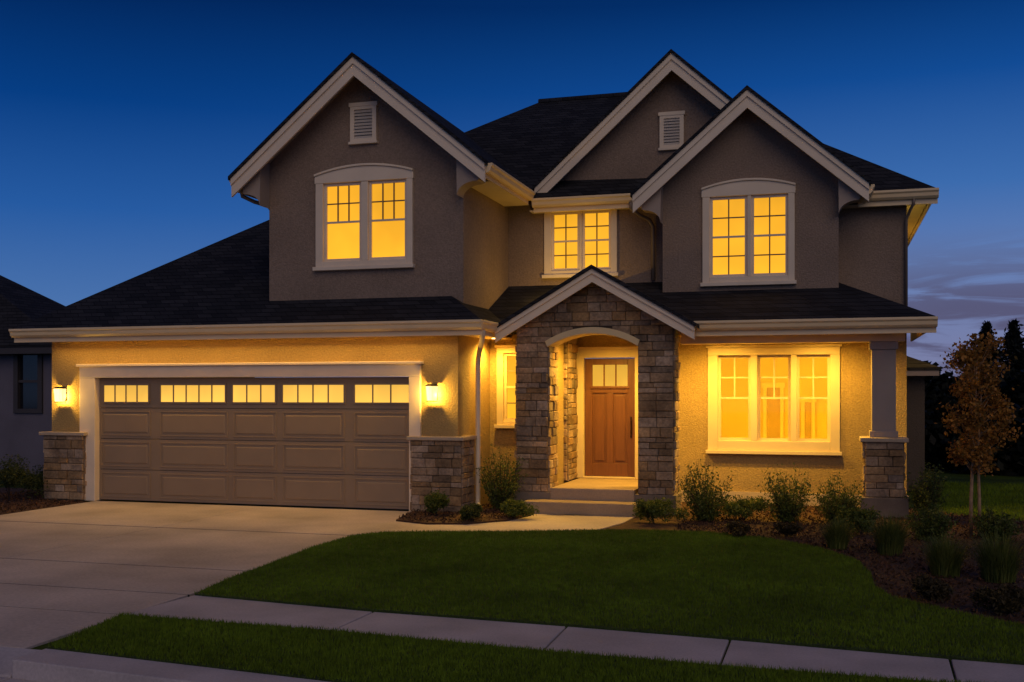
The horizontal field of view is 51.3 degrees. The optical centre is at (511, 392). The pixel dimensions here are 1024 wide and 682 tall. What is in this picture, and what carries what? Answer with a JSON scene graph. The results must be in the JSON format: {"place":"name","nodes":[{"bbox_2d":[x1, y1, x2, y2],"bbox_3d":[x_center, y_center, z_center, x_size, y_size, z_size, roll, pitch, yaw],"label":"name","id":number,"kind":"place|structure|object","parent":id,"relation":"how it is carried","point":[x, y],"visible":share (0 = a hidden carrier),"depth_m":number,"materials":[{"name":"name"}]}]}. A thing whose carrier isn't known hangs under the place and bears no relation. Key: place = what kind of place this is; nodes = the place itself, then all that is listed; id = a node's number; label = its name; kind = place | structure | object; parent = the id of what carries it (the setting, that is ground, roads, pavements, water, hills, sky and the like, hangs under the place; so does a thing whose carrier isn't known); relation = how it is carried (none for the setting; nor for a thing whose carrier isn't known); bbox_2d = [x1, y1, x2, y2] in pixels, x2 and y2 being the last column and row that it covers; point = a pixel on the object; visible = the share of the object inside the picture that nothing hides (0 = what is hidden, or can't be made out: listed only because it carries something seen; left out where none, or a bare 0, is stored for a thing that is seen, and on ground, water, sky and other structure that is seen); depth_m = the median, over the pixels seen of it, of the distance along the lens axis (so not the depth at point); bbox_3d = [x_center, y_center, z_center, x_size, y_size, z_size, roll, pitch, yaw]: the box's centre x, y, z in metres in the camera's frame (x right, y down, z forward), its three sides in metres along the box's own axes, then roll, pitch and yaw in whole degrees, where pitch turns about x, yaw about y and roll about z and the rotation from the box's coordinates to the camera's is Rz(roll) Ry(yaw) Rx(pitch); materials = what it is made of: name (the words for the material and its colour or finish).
{"place":"outdoors","nodes":[
{"label":"outdoors","id":0,"kind":"place"},
{"bbox_2d":[0,275,64,474],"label":"neighbour house","id":1,"kind":"structure","parent":0,"point":[25,393],"depth_m":24.63,"materials":[{"name":"paint"}]},
{"bbox_2d":[13,354,42,412],"bbox_3d":[-11.120,-0.269,24.596,0.790,1.465,0.150,0,0,16],"label":"window","id":2,"kind":"structure","parent":1,"relation":"in","point":[27,368],"depth_m":24.61,"materials":[{"name":"black glass"}]},
{"bbox_2d":[0,501,409,648],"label":"driveway","id":3,"kind":"structure","parent":0,"point":[169,546],"depth_m":12.53,"materials":[{"name":"concrete"}]},
{"bbox_2d":[4,521,347,613],"bbox_3d":[-5.199,1.902,13.555,6.410,0.096,8.040,0,0,16],"label":"driveway joint","id":4,"kind":"object","parent":3,"relation":"on","point":[124,564],"visible":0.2,"depth_m":11.46,"materials":[{"name":"grey concrete"}]},
{"bbox_2d":[0,0,1023,377],"label":"sky","id":5,"kind":"structure","parent":0,"point":[125,125],"materials":[{"name":"blue"}]},
{"bbox_2d":[1,408,1023,681],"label":"yard","id":6,"kind":"structure","parent":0,"point":[985,478],"depth_m":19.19,"materials":[{"name":"green plant"}]},
{"bbox_2d":[0,487,84,514],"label":"planting bed","id":7,"kind":"object","parent":6,"relation":"on","point":[3,489],"visible":0.3,"depth_m":18.02,"materials":[{"name":"brown soil"}]},
{"bbox_2d":[0,454,48,499],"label":"shrub","id":8,"kind":"object","parent":7,"relation":"on","point":[11,475],"visible":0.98,"depth_m":18.16,"materials":[{"name":"green plant"}]},
{"bbox_2d":[24,465,43,492],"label":"shrub","id":9,"kind":"object","parent":7,"relation":"on","point":[41,472],"visible":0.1,"depth_m":19.42,"materials":[{"name":"green plant"}]},
{"bbox_2d":[396,504,534,524],"bbox_3d":[-0.458,1.865,16.301,1.853,0.090,3.050,0,0,42],"label":"planting bed","id":10,"kind":"object","parent":6,"relation":"on","point":[439,522],"visible":0.29,"depth_m":15.35,"materials":[{"name":"brown soil"}]},
{"bbox_2d":[424,489,449,515],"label":"shrub","id":11,"kind":"object","parent":10,"relation":"on","point":[433,502],"visible":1,"depth_m":15.73,"materials":[{"name":"green plant"}]},
{"bbox_2d":[459,502,482,520],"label":"shrub","id":12,"kind":"object","parent":10,"relation":"on","point":[471,511],"visible":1,"depth_m":15.11,"materials":[{"name":"green plant"}]},
{"bbox_2d":[474,443,530,509],"bbox_3d":[-0.167,1.310,16.624,0.859,1.048,0.866,0,0,34],"label":"shrub","id":13,"kind":"object","parent":10,"relation":"on","point":[498,496],"visible":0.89,"depth_m":16.52,"materials":[{"name":"green plant"}]},
{"bbox_2d":[499,499,538,517],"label":"shrub","id":14,"kind":"object","parent":10,"relation":"on","point":[511,507],"visible":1,"depth_m":15.52,"materials":[{"name":"green plant"}]},
{"bbox_2d":[9,49,940,518],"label":"house","id":15,"kind":"structure","parent":6,"relation":"on","point":[659,275],"depth_m":17.34,"materials":[{"name":"paint"}]},
{"bbox_2d":[52,387,67,400],"bbox_3d":[-7.770,0.026,18.360,0.180,0.272,0.204,0,0,16],"label":"wall lantern","id":16,"kind":"object","parent":15,"relation":"attached to","point":[64,393],"depth_m":18.44,"materials":[{"name":"glass"}]},
{"bbox_2d":[100,377,408,508],"bbox_3d":[-4.328,0.786,17.534,5.756,2.080,0.065,0,0,16],"label":"garage door","id":17,"kind":"structure","parent":15,"relation":"in","point":[361,414],"depth_m":17.46,"materials":[{"name":"paint"}]},
{"bbox_2d":[312,163,414,270],"bbox_3d":[-2.376,-2.827,17.112,1.748,1.694,0.155,0,0,16],"label":"window","id":18,"kind":"structure","parent":15,"relation":"in","point":[364,211],"depth_m":17.10,"materials":[{"name":"glass"}]},
{"bbox_2d":[425,384,437,401],"bbox_3d":[-1.227,-0.004,16.422,0.180,0.272,0.204,0,0,16],"label":"wall lantern","id":19,"kind":"object","parent":15,"relation":"attached to","point":[434,391],"depth_m":16.49,"materials":[{"name":"glass"}]},
{"bbox_2d":[494,345,516,428],"bbox_3d":[0.049,-0.106,17.802,0.687,1.392,0.155,0,0,16],"label":"window","id":20,"kind":"structure","parent":15,"relation":"in","point":[506,354],"depth_m":17.86,"materials":[{"name":"glass"}]},
{"bbox_2d":[542,209,618,278],"bbox_3d":[1.194,-2.648,18.610,1.359,1.269,0.155,0,0,16],"label":"window","id":21,"kind":"structure","parent":15,"relation":"in","point":[573,241],"depth_m":18.63,"materials":[{"name":"glass"}]},
{"bbox_2d":[585,358,634,476],"bbox_3d":[1.697,0.422,18.506,0.880,2.046,0.109,0,0,16],"label":"front door","id":22,"kind":"structure","parent":15,"relation":"in","point":[609,382],"depth_m":18.52,"materials":[{"name":"brown wood"}]},
{"bbox_2d":[700,178,796,286],"bbox_3d":[3.819,-2.603,17.259,1.518,1.730,0.155,0,0,16],"label":"window","id":23,"kind":"structure","parent":15,"relation":"in","point":[748,224],"depth_m":17.26,"materials":[{"name":"glass"}]},
{"bbox_2d":[767,388,779,437],"bbox_3d":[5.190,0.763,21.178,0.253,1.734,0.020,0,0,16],"label":"interior door","id":24,"kind":"structure","parent":15,"relation":"in","point":[773,405],"depth_m":21.17,"materials":[{"name":"brown wood"}]},
{"bbox_2d":[706,344,841,455],"bbox_3d":[4.331,0.111,17.707,2.189,1.814,0.205,0,0,16],"label":"window","id":25,"kind":"structure","parent":15,"relation":"in","point":[792,445],"depth_m":17.68,"materials":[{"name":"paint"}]},
{"bbox_2d":[805,402,810,438],"bbox_3d":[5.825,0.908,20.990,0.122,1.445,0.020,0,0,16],"label":"interior door","id":26,"kind":"structure","parent":15,"relation":"in","point":[807,404],"depth_m":20.98,"materials":[{"name":"brown wood"}]},
{"bbox_2d":[47,616,926,681],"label":"lawn strip","id":27,"kind":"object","parent":6,"relation":"on","point":[302,676],"visible":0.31,"depth_m":7.33,"materials":[{"name":"plant"}]},
{"bbox_2d":[367,514,633,532],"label":"walkway","id":28,"kind":"structure","parent":6,"relation":"on","point":[550,522],"depth_m":14.96,"materials":[{"name":"concrete"}]},
{"bbox_2d":[0,490,1023,624],"bbox_3d":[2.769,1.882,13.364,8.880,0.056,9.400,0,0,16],"label":"planting bed","id":29,"kind":"object","parent":6,"relation":"on","point":[637,523],"depth_m":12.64,"materials":[{"name":"brown wood"}]},
{"bbox_2d":[632,497,688,523],"bbox_3d":[2.099,1.661,15.121,0.794,0.392,0.588,0,0,5],"label":"shrub","id":30,"kind":"object","parent":29,"relation":"on","point":[648,509],"visible":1,"depth_m":15.05,"materials":[{"name":"green plant"}]},
{"bbox_2d":[671,459,735,521],"bbox_3d":[2.776,1.401,15.387,1.006,0.907,0.891,0,0,16],"label":"shrub","id":31,"kind":"object","parent":29,"relation":"on","point":[705,506],"visible":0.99,"depth_m":15.30,"materials":[{"name":"green plant"}]},
{"bbox_2d":[725,520,751,536],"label":"shrub","id":32,"kind":"object","parent":29,"relation":"on","point":[738,528],"visible":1,"depth_m":13.66,"materials":[{"name":"green plant"}]},
{"bbox_2d":[714,494,770,520],"bbox_3d":[3.306,1.661,15.446,0.804,0.390,0.664,0,0,-1],"label":"shrub","id":33,"kind":"object","parent":29,"relation":"on","point":[745,508],"visible":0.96,"depth_m":15.31,"materials":[{"name":"green plant"}]},
{"bbox_2d":[757,462,816,522],"bbox_3d":[3.940,1.426,15.208,0.769,0.860,0.838,0,0,-18],"label":"shrub","id":34,"kind":"object","parent":29,"relation":"on","point":[786,507],"visible":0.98,"depth_m":15.16,"materials":[{"name":"green plant"}]},
{"bbox_2d":[774,522,804,536],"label":"shrub","id":35,"kind":"object","parent":29,"relation":"on","point":[789,529],"visible":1,"depth_m":13.62,"materials":[{"name":"green plant"}]},
{"bbox_2d":[810,472,866,523],"bbox_3d":[4.553,1.476,15.011,0.812,0.758,0.746,0,0,-40],"label":"shrub","id":36,"kind":"object","parent":29,"relation":"on","point":[836,501],"visible":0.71,"depth_m":14.94,"materials":[{"name":"green plant"}]},
{"bbox_2d":[833,505,881,533],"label":"shrub","id":37,"kind":"object","parent":29,"relation":"on","point":[858,517],"visible":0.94,"depth_m":13.87,"materials":[{"name":"green plant"}]},
{"bbox_2d":[904,462,951,516],"bbox_3d":[6.085,1.412,15.583,0.663,0.883,0.592,0,0,-19],"label":"shrub","id":38,"kind":"object","parent":29,"relation":"on","point":[928,497],"visible":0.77,"depth_m":15.51,"materials":[{"name":"green plant"}]},
{"bbox_2d":[900,503,958,540],"bbox_3d":[5.207,1.610,13.329,0.703,0.489,0.603,0,0,16],"label":"shrub","id":39,"kind":"object","parent":29,"relation":"on","point":[935,523],"visible":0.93,"depth_m":13.27,"materials":[{"name":"green plant"}]},
{"bbox_2d":[911,573,954,602],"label":"shrub","id":40,"kind":"object","parent":29,"relation":"on","point":[924,586],"visible":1,"depth_m":9.42,"materials":[{"name":"green plant"}]},
{"bbox_2d":[909,531,975,577],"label":"ornamental grass","id":41,"kind":"object","parent":29,"relation":"on","point":[946,560],"depth_m":10.71,"materials":[{"name":"green plant"}]},
{"bbox_2d":[934,329,1023,536],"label":"young tree","id":42,"kind":"object","parent":29,"relation":"on","point":[967,358],"visible":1,"depth_m":13.61,"materials":[{"name":"brown plant"}]},
{"bbox_2d":[958,528,1023,583],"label":"ornamental grass","id":43,"kind":"object","parent":29,"relation":"on","point":[1000,564],"depth_m":10.39,"materials":[{"name":"green plant"}]},
{"bbox_2d":[969,505,1023,540],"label":"shrub","id":44,"kind":"object","parent":29,"relation":"on","point":[990,523],"visible":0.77,"depth_m":13.25,"materials":[{"name":"green plant"}]},
{"bbox_2d":[970,582,1023,615],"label":"shrub","id":45,"kind":"object","parent":29,"relation":"on","point":[1009,599],"visible":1,"depth_m":8.83,"materials":[{"name":"green plant"}]},
{"bbox_2d":[924,360,959,409],"bbox_3d":[12.927,0.543,33.757,2.675,3.197,2.930,0,0,16],"label":"broadleaf tree","id":46,"kind":"object","parent":6,"relation":"on","point":[937,389],"visible":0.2,"depth_m":33.01,"materials":[{"name":"green plant"}]},
{"bbox_2d":[925,396,969,471],"bbox_3d":[10.583,1.172,26.033,2.393,2.251,2.305,0,0,-39],"label":"broadleaf tree","id":47,"kind":"object","parent":6,"relation":"on","point":[936,444],"visible":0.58,"depth_m":25.54,"materials":[{"name":"green plant"}]},
{"bbox_2d":[929,369,997,405],"bbox_3d":[15.408,0.737,37.097,3.638,3.331,3.604,0,0,16],"label":"broadleaf tree","id":48,"kind":"object","parent":6,"relation":"on","point":[952,373],"visible":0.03,"depth_m":36.70,"materials":[{"name":"brown plant"}]},
{"bbox_2d":[938,399,1023,475],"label":"broadleaf tree","id":49,"kind":"object","parent":6,"relation":"on","point":[1009,461],"visible":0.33,"depth_m":24.28,"materials":[{"name":"green plant"}]},
{"bbox_2d":[972,320,1004,372],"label":"conifer","id":50,"kind":"object","parent":6,"relation":"on","point":[986,327],"visible":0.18,"depth_m":53.27,"materials":[{"name":"green plant"}]},
{"bbox_2d":[957,363,1023,413],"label":"broadleaf tree","id":51,"kind":"object","parent":6,"relation":"on","point":[1006,374],"visible":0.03,"depth_m":40.05,"materials":[{"name":"brown plant"}]},
{"bbox_2d":[981,367,1023,418],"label":"broadleaf tree","id":52,"kind":"object","parent":6,"relation":"on","point":[1014,379],"visible":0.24,"depth_m":34.61,"materials":[{"name":"green plant"}]},
{"bbox_2d":[989,319,1023,377],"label":"conifer","id":53,"kind":"object","parent":6,"relation":"on","point":[1013,344],"visible":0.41,"depth_m":50.10,"materials":[{"name":"green plant"}]},
{"bbox_2d":[126,595,1023,681],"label":"sidewalk","id":54,"kind":"structure","parent":0,"point":[647,645],"depth_m":7.97,"materials":[{"name":"concrete"}]},
{"bbox_2d":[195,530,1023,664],"bbox_3d":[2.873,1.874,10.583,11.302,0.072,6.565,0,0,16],"label":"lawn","id":55,"kind":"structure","parent":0,"point":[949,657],"depth_m":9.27,"materials":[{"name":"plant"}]},
{"bbox_2d":[815,517,860,549],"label":"ornamental grass","id":56,"kind":"object","parent":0,"point":[837,536],"depth_m":12.57,"materials":[{"name":"green plant"}]},
{"bbox_2d":[866,510,921,555],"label":"ornamental grass","id":57,"kind":"object","parent":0,"point":[890,539],"depth_m":12.13,"materials":[{"name":"green plant"}]},
{"label":"street","id":58,"kind":"structure","parent":0,"visible":0},
{"bbox_2d":[0,647,327,681],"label":"kerb","id":59,"kind":"structure","parent":58,"relation":"on","point":[35,665],"depth_m":7.23,"materials":[{"name":"concrete"}]}
]}

